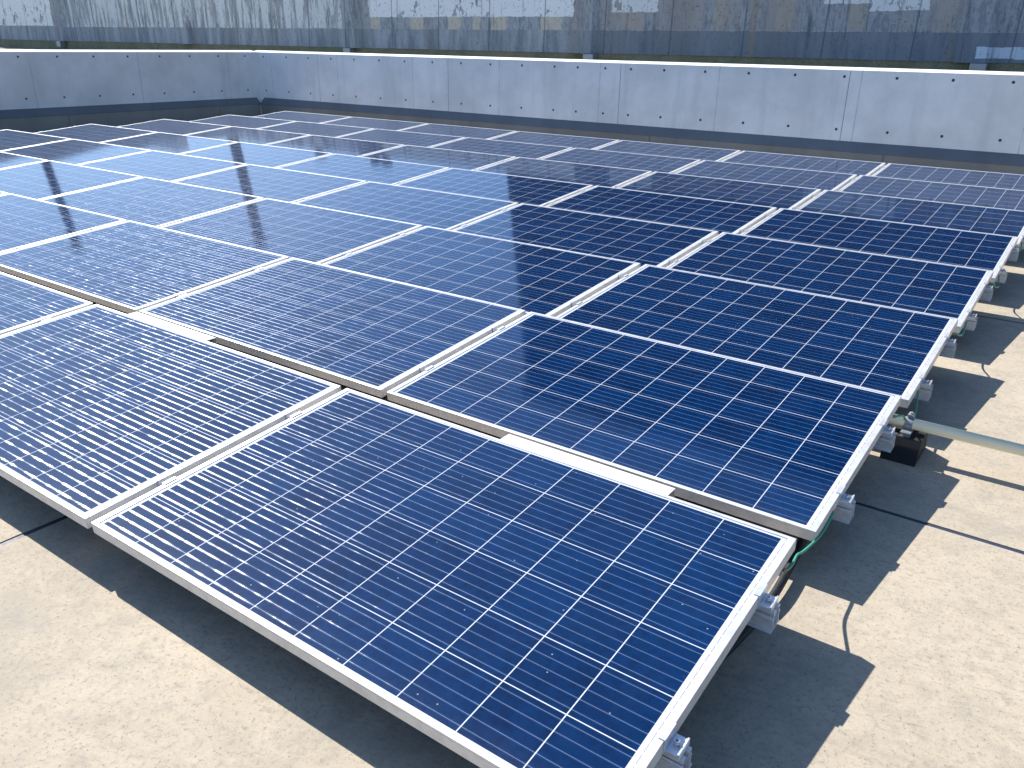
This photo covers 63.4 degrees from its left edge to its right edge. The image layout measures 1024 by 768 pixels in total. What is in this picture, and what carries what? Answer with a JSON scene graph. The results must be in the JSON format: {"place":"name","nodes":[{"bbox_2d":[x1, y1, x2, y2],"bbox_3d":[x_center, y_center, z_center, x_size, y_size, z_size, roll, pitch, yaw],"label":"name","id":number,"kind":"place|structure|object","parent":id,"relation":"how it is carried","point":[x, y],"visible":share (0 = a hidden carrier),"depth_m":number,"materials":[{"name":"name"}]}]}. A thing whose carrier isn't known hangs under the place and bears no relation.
{"place":"outdoors","nodes":[
{"label":"outdoors","id":0,"kind":"place"},
{"bbox_2d":[0,47,63,49],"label":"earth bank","id":1,"kind":"structure","parent":0,"point":[30,48],"depth_m":24.52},
{"bbox_2d":[0,49,261,132],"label":"parapet wall","id":2,"kind":"structure","parent":0,"point":[43,90],"depth_m":13.91,"materials":[{"name":"concrete"}]},
{"bbox_2d":[190,115,295,128],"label":"solar panel","id":3,"kind":"object","parent":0,"point":[242,121],"visible":0.52,"depth_m":13.00,"materials":[{"name":"blue glass"}]},
{"bbox_2d":[254,111,349,122],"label":"solar panel","id":4,"kind":"object","parent":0,"point":[303,117],"visible":0.59,"depth_m":13.91,"materials":[{"name":"blue glass"}]},
{"bbox_2d":[260,121,373,136],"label":"solar panel","id":5,"kind":"object","parent":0,"point":[320,129],"visible":0.56,"depth_m":12.09,"materials":[{"name":"blue glass"}]},
{"bbox_2d":[322,117,427,130],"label":"solar panel","id":6,"kind":"object","parent":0,"point":[395,125],"visible":0.55,"depth_m":13.00,"materials":[{"name":"blue glass"}]},
{"bbox_2d":[337,129,465,146],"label":"solar panel","id":7,"kind":"object","parent":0,"point":[403,137],"visible":0.57,"depth_m":11.19,"materials":[{"name":"blue glass"}]},
{"bbox_2d":[400,123,516,138],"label":"solar panel","id":8,"kind":"object","parent":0,"point":[463,131],"visible":0.55,"depth_m":12.10,"materials":[{"name":"blue glass"}]},
{"bbox_2d":[431,137,572,158],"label":"solar panel","id":9,"kind":"object","parent":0,"point":[515,149],"visible":0.59,"depth_m":10.29,"materials":[{"name":"blue glass"}]},
{"bbox_2d":[0,249,1023,767],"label":"floor","id":10,"kind":"structure","parent":0,"point":[890,641],"depth_m":2.07,"materials":[{"name":"beige concrete"}]},
{"bbox_2d":[128,312,216,343],"bbox_3d":[-1.569,-0.169,3.793,0.607,0.198,0.111,16,27,32],"label":"cover plate","id":11,"kind":"object","parent":10,"relation":"on","point":[196,334],"visible":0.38,"depth_m":3.75,"materials":[{"name":"white metal"}]},
{"bbox_2d":[37,317,779,633],"bbox_3d":[-4.179,-0.787,5.158,11.840,0.221,0.150,16,27,32],"label":"mounting rail","id":12,"kind":"object","parent":10,"relation":"on","point":[765,617],"visible":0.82,"depth_m":1.98,"materials":[{"name":"metal"}]},
{"bbox_2d":[155,473,691,767],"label":"mounting rail","id":13,"kind":"object","parent":10,"relation":"on","point":[677,753],"visible":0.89,"depth_m":1.62,"materials":[{"name":"metal"}]},
{"bbox_2d":[0,272,92,335],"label":"solar panel","id":14,"kind":"object","parent":13,"relation":"on","point":[24,303],"visible":0.91,"depth_m":3.96,"materials":[{"name":"blue glass"}]},
{"bbox_2d":[0,304,340,528],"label":"solar panel","id":15,"kind":"object","parent":13,"relation":"on","point":[104,410],"visible":0.92,"depth_m":2.97,"materials":[{"name":"blue glass"}]},
{"bbox_2d":[91,388,795,767],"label":"solar panel","id":16,"kind":"object","parent":13,"relation":"attached to","point":[479,598],"visible":1,"depth_m":2.07,"materials":[{"name":"blue glass"}]},
{"bbox_2d":[8,246,855,523],"bbox_3d":[-3.775,-0.976,5.689,11.840,0.179,0.150,16,27,32],"label":"mounting rail","id":17,"kind":"object","parent":10,"relation":"on","point":[844,509],"visible":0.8,"depth_m":2.52,"materials":[{"name":"metal"}]},
{"bbox_2d":[0,193,126,253],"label":"solar panel","id":18,"kind":"object","parent":17,"relation":"on","point":[26,222],"visible":0.94,"depth_m":5.77,"materials":[{"name":"blue glass"}]},
{"bbox_2d":[0,220,288,313],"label":"solar panel","id":19,"kind":"object","parent":17,"relation":"on","point":[129,266],"visible":0.91,"depth_m":4.83,"materials":[{"name":"blue glass"}]},
{"bbox_2d":[139,258,525,397],"bbox_3d":[-0.893,-0.341,4.035,1.650,0.035,0.986,16,32,32],"label":"solar panel","id":20,"kind":"object","parent":17,"relation":"on","point":[375,336],"visible":0.94,"depth_m":3.92,"materials":[{"name":"blue glass"}]},
{"bbox_2d":[387,312,901,541],"bbox_3d":[0.473,0.052,3.135,1.650,0.035,0.986,16,32,32],"label":"solar panel","id":21,"kind":"object","parent":17,"relation":"attached to","point":[784,450],"visible":0.98,"depth_m":3.00,"materials":[{"name":"blue glass"}]},
{"bbox_2d":[783,511,834,572],"bbox_3d":[0.824,0.434,2.293,0.020,0.068,0.455,16,27,32],"label":"earth wire","id":22,"kind":"object","parent":21,"relation":"attached to","point":[785,570],"visible":1,"depth_m":2.30,"materials":[{"name":"green metal"}]},
{"bbox_2d":[148,121,817,197],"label":"mounting rail","id":23,"kind":"object","parent":10,"relation":"on","point":[507,160],"visible":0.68,"depth_m":8.62,"materials":[{"name":"metal"}]},
{"bbox_2d":[22,164,956,357],"bbox_3d":[-2.801,-1.497,6.938,11.840,0.221,0.150,16,27,32],"label":"mounting rail","id":24,"kind":"object","parent":10,"relation":"on","point":[948,350],"visible":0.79,"depth_m":3.76,"materials":[{"name":"metal"}]},
{"bbox_2d":[90,227,896,452],"bbox_3d":[-3.486,-1.144,6.053,11.840,0.221,0.150,16,27,32],"label":"mounting rail","id":25,"kind":"object","parent":10,"relation":"on","point":[885,442],"visible":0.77,"depth_m":2.88,"materials":[{"name":"metal"}]},
{"bbox_2d":[9,149,977,330],"bbox_3d":[-2.421,-1.673,7.438,11.840,0.179,0.150,16,27,32],"label":"mounting rail","id":26,"kind":"object","parent":10,"relation":"on","point":[972,321],"visible":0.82,"depth_m":4.27,"materials":[{"name":"metal"}]},
{"bbox_2d":[0,129,69,150],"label":"solar panel","id":27,"kind":"object","parent":26,"relation":"on","point":[11,139],"visible":0.94,"depth_m":10.24,"materials":[{"name":"blue glass"}]},
{"bbox_2d":[0,139,150,164],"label":"solar panel","id":28,"kind":"object","parent":26,"relation":"on","point":[75,151],"visible":0.72,"depth_m":9.38,"materials":[{"name":"blue glass"}]},
{"bbox_2d":[80,150,246,181],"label":"solar panel","id":29,"kind":"object","parent":26,"relation":"on","point":[167,166],"visible":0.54,"depth_m":8.48,"materials":[{"name":"blue glass"}]},
{"bbox_2d":[174,164,366,202],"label":"solar panel","id":30,"kind":"object","parent":26,"relation":"on","point":[286,185],"visible":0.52,"depth_m":7.57,"materials":[{"name":"blue glass"}]},
{"bbox_2d":[295,181,518,229],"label":"solar panel","id":31,"kind":"object","parent":26,"relation":"on","point":[439,209],"visible":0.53,"depth_m":6.66,"materials":[{"name":"blue glass"}]},
{"bbox_2d":[453,203,718,266],"bbox_3d":[0.461,-1.039,5.784,1.650,0.035,0.986,16,32,32],"label":"solar panel","id":32,"kind":"object","parent":26,"relation":"on","point":[642,242],"visible":0.68,"depth_m":5.75,"materials":[{"name":"blue glass"}]},
{"bbox_2d":[665,232,993,332],"bbox_3d":[1.826,-0.645,4.883,1.650,0.035,0.986,16,32,32],"label":"solar panel","id":33,"kind":"object","parent":26,"relation":"attached to","point":[948,290],"visible":0.79,"depth_m":4.85,"materials":[{"name":"blue glass"}]},
{"bbox_2d":[952,321,966,335],"bbox_3d":[2.196,-0.264,4.054,0.021,0.076,0.414,16,27,32],"label":"earth wire","id":34,"kind":"object","parent":33,"relation":"attached to","point":[962,332],"visible":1,"depth_m":4.11,"materials":[{"name":"green metal"}]},
{"bbox_2d":[62,193,932,401],"bbox_3d":[-3.090,-1.329,6.574,11.840,0.179,0.150,16,27,32],"label":"mounting rail","id":35,"kind":"object","parent":10,"relation":"on","point":[925,390],"visible":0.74,"depth_m":3.40,"materials":[{"name":"metal"}]},
{"bbox_2d":[0,152,47,169],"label":"solar panel","id":36,"kind":"object","parent":35,"relation":"on","point":[8,160],"visible":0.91,"depth_m":8.46,"materials":[{"name":"blue glass"}]},
{"bbox_2d":[0,160,142,199],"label":"solar panel","id":37,"kind":"object","parent":35,"relation":"on","point":[44,180],"visible":0.73,"depth_m":7.55,"materials":[{"name":"blue glass"}]},
{"bbox_2d":[42,177,263,226],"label":"solar panel","id":38,"kind":"object","parent":35,"relation":"on","point":[153,202],"visible":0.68,"depth_m":6.67,"materials":[{"name":"blue glass"}]},
{"bbox_2d":[161,198,422,263],"bbox_3d":[-1.573,-1.087,5.819,1.650,0.035,0.986,16,32,32],"label":"solar panel","id":39,"kind":"object","parent":35,"relation":"on","point":[319,235],"visible":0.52,"depth_m":5.76,"materials":[{"name":"blue glass"}]},
{"bbox_2d":[324,226,640,316],"bbox_3d":[-0.208,-0.694,4.920,1.650,0.035,0.986,16,32,32],"label":"solar panel","id":40,"kind":"object","parent":35,"relation":"on","point":[544,280],"visible":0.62,"depth_m":4.85,"materials":[{"name":"blue glass"}]},
{"bbox_2d":[556,264,957,407],"bbox_3d":[1.157,-0.301,4.019,1.650,0.035,0.986,16,32,32],"label":"solar panel","id":41,"kind":"object","parent":35,"relation":"attached to","point":[892,350],"visible":0.81,"depth_m":3.93,"materials":[{"name":"blue glass"}]},
{"bbox_2d":[893,390,918,419],"bbox_3d":[1.526,0.094,3.178,0.039,0.092,0.441,16,27,32],"label":"earth wire","id":42,"kind":"object","parent":41,"relation":"attached to","point":[903,416],"visible":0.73,"depth_m":3.25,"materials":[{"name":"green metal"}]},
{"bbox_2d":[0,316,1023,554],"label":"floor joint filler","id":43,"kind":"object","parent":10,"relation":"in","point":[857,503],"depth_m":2.61,"materials":[{"name":"black rubber"}]},
{"bbox_2d":[51,141,993,300],"bbox_3d":[-2.133,-1.841,7.802,11.840,0.221,0.150,16,27,32],"label":"mounting rail","id":44,"kind":"object","parent":10,"relation":"on","point":[987,294],"visible":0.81,"depth_m":4.63,"materials":[{"name":"metal"}]},
{"bbox_2d":[42,131,1007,282],"bbox_3d":[-1.740,-2.025,8.318,11.840,0.179,0.150,16,27,32],"label":"mounting rail","id":45,"kind":"object","parent":10,"relation":"on","point":[1003,273],"visible":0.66,"depth_m":5.15,"materials":[{"name":"metal"}]},
{"bbox_2d":[35,124,156,142],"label":"solar panel","id":46,"kind":"object","parent":45,"relation":"on","point":[95,133],"visible":0.62,"depth_m":11.18,"materials":[{"name":"blue glass"}]},
{"bbox_2d":[101,132,236,153],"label":"solar panel","id":47,"kind":"object","parent":45,"relation":"on","point":[170,143],"visible":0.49,"depth_m":10.28,"materials":[{"name":"blue glass"}]},
{"bbox_2d":[182,142,332,167],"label":"solar panel","id":48,"kind":"object","parent":45,"relation":"on","point":[259,155],"visible":0.62,"depth_m":9.38,"materials":[{"name":"blue glass"}]},
{"bbox_2d":[278,154,448,184],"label":"solar panel","id":49,"kind":"object","parent":45,"relation":"on","point":[369,169],"visible":0.59,"depth_m":8.47,"materials":[{"name":"blue glass"}]},
{"bbox_2d":[396,168,592,205],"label":"solar panel","id":50,"kind":"object","parent":45,"relation":"on","point":[522,189],"visible":0.6,"depth_m":7.56,"materials":[{"name":"blue glass"}]},
{"bbox_2d":[545,185,776,234],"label":"solar panel","id":51,"kind":"object","parent":45,"relation":"on","point":[715,215],"visible":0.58,"depth_m":6.66,"materials":[{"name":"blue glass"}]},
{"bbox_2d":[741,208,1017,283],"bbox_3d":[2.508,-0.997,5.764,1.650,0.035,0.986,16,32,32],"label":"solar panel","id":52,"kind":"object","parent":45,"relation":"attached to","point":[978,250],"visible":0.77,"depth_m":5.75,"materials":[{"name":"blue glass"}]},
{"bbox_2d":[989,275,999,287],"bbox_3d":[2.876,-0.608,4.924,0.035,0.083,0.435,16,27,32],"label":"earth wire","id":53,"kind":"object","parent":52,"relation":"attached to","point":[994,282],"visible":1,"depth_m":4.92,"materials":[{"name":"green metal"}]},
{"bbox_2d":[73,126,1018,261],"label":"mounting rail","id":54,"kind":"object","parent":10,"relation":"on","point":[1014,254],"visible":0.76,"depth_m":5.51,"materials":[{"name":"metal"}]},
{"bbox_2d":[118,126,1023,248],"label":"mounting rail","id":55,"kind":"object","parent":10,"relation":"on","point":[616,186],"visible":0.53,"depth_m":6.91,"materials":[{"name":"metal"}]},
{"bbox_2d":[119,119,230,134],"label":"solar panel","id":56,"kind":"object","parent":55,"relation":"on","point":[174,126],"visible":0.59,"depth_m":12.08,"materials":[{"name":"blue glass"}]},
{"bbox_2d":[187,126,308,144],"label":"solar panel","id":57,"kind":"object","parent":55,"relation":"on","point":[250,135],"visible":0.61,"depth_m":11.18,"materials":[{"name":"blue glass"}]},
{"bbox_2d":[268,135,403,156],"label":"solar panel","id":58,"kind":"object","parent":55,"relation":"on","point":[343,146],"visible":0.55,"depth_m":10.28,"materials":[{"name":"blue glass"}]},
{"bbox_2d":[361,145,515,170],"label":"solar panel","id":59,"kind":"object","parent":55,"relation":"on","point":[458,159],"visible":0.6,"depth_m":9.37,"materials":[{"name":"blue glass"}]},
{"bbox_2d":[475,157,651,187],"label":"solar panel","id":60,"kind":"object","parent":55,"relation":"on","point":[598,175],"visible":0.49,"depth_m":8.47,"materials":[{"name":"blue glass"}]},
{"bbox_2d":[617,172,820,209],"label":"solar panel","id":61,"kind":"object","parent":55,"relation":"on","point":[765,194],"visible":0.59,"depth_m":7.56,"materials":[{"name":"blue glass"}]},
{"bbox_2d":[795,190,1023,248],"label":"solar panel","id":62,"kind":"object","parent":55,"relation":"attached to","point":[1000,221],"visible":0.66,"depth_m":6.67,"materials":[{"name":"blue glass"}]},
{"bbox_2d":[501,434,674,496],"bbox_3d":[0.209,0.343,2.621,0.608,0.198,0.111,16,27,32],"label":"cover plate","id":63,"kind":"object","parent":10,"relation":"on","point":[603,469],"visible":0.38,"depth_m":2.58,"materials":[{"name":"white metal"}]},
{"bbox_2d":[879,412,927,466],"bbox_3d":[1.479,0.182,3.104,0.122,0.168,0.200,16,27,32],"label":"pipe support","id":64,"kind":"object","parent":10,"relation":"on","point":[909,447],"visible":0.91,"depth_m":3.06,"materials":[{"name":"rubber"}]},
{"bbox_2d":[889,414,1023,456],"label":"conduit pipe","id":65,"kind":"object","parent":64,"relation":"on","point":[971,437],"depth_m":2.98,"materials":[{"name":"beige plastic"}]},
{"bbox_2d":[856,504,1022,554],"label":"floor joint edge","id":66,"kind":"object","parent":10,"relation":"attached to","point":[939,529],"depth_m":2.64,"materials":[{"name":"grey concrete"}]},
{"bbox_2d":[0,0,1023,71],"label":"stained wall","id":67,"kind":"structure","parent":0,"point":[979,35],"depth_m":14.42,"materials":[{"name":"paint"}]},
{"bbox_2d":[490,131,619,148],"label":"solar panel","id":68,"kind":"object","parent":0,"point":[559,140],"visible":0.62,"depth_m":11.20,"materials":[{"name":"blue glass"}]},
{"bbox_2d":[543,148,700,172],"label":"solar panel","id":69,"kind":"object","parent":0,"point":[656,163],"visible":0.52,"depth_m":9.38,"materials":[{"name":"blue glass"}]},
{"bbox_2d":[255,50,1023,174],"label":"parapet wall","id":70,"kind":"structure","parent":0,"point":[964,119],"depth_m":11.21,"materials":[{"name":"concrete"}]},
{"bbox_2d":[595,140,740,160],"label":"solar panel","id":71,"kind":"object","parent":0,"point":[684,151],"visible":0.48,"depth_m":10.29,"materials":[{"name":"blue glass"}]},
{"bbox_2d":[674,160,856,191],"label":"solar panel","id":72,"kind":"object","parent":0,"point":[821,180],"visible":0.62,"depth_m":8.48,"materials":[{"name":"blue glass"}]},
{"bbox_2d":[723,537,807,660],"bbox_3d":[0.676,0.542,2.355,0.226,0.049,1.370,19,29,38],"label":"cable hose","id":73,"kind":"object","parent":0,"point":[779,585],"visible":0.28,"depth_m":2.30,"materials":[{"name":"black rubber"}]},
{"bbox_2d":[720,151,885,176],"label":"solar panel","id":74,"kind":"object","parent":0,"point":[858,168],"visible":0.55,"depth_m":9.39,"materials":[{"name":"blue glass"}]},
{"bbox_2d":[839,175,1023,210],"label":"solar panel","id":75,"kind":"object","parent":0,"point":[1003,198],"visible":0.72,"depth_m":7.63,"materials":[{"name":"blue glass"}]},
{"bbox_2d":[872,163,1023,189],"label":"solar panel","id":76,"kind":"object","parent":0,"point":[964,177],"visible":0.61,"depth_m":8.58,"materials":[{"name":"blue glass"}]}
]}

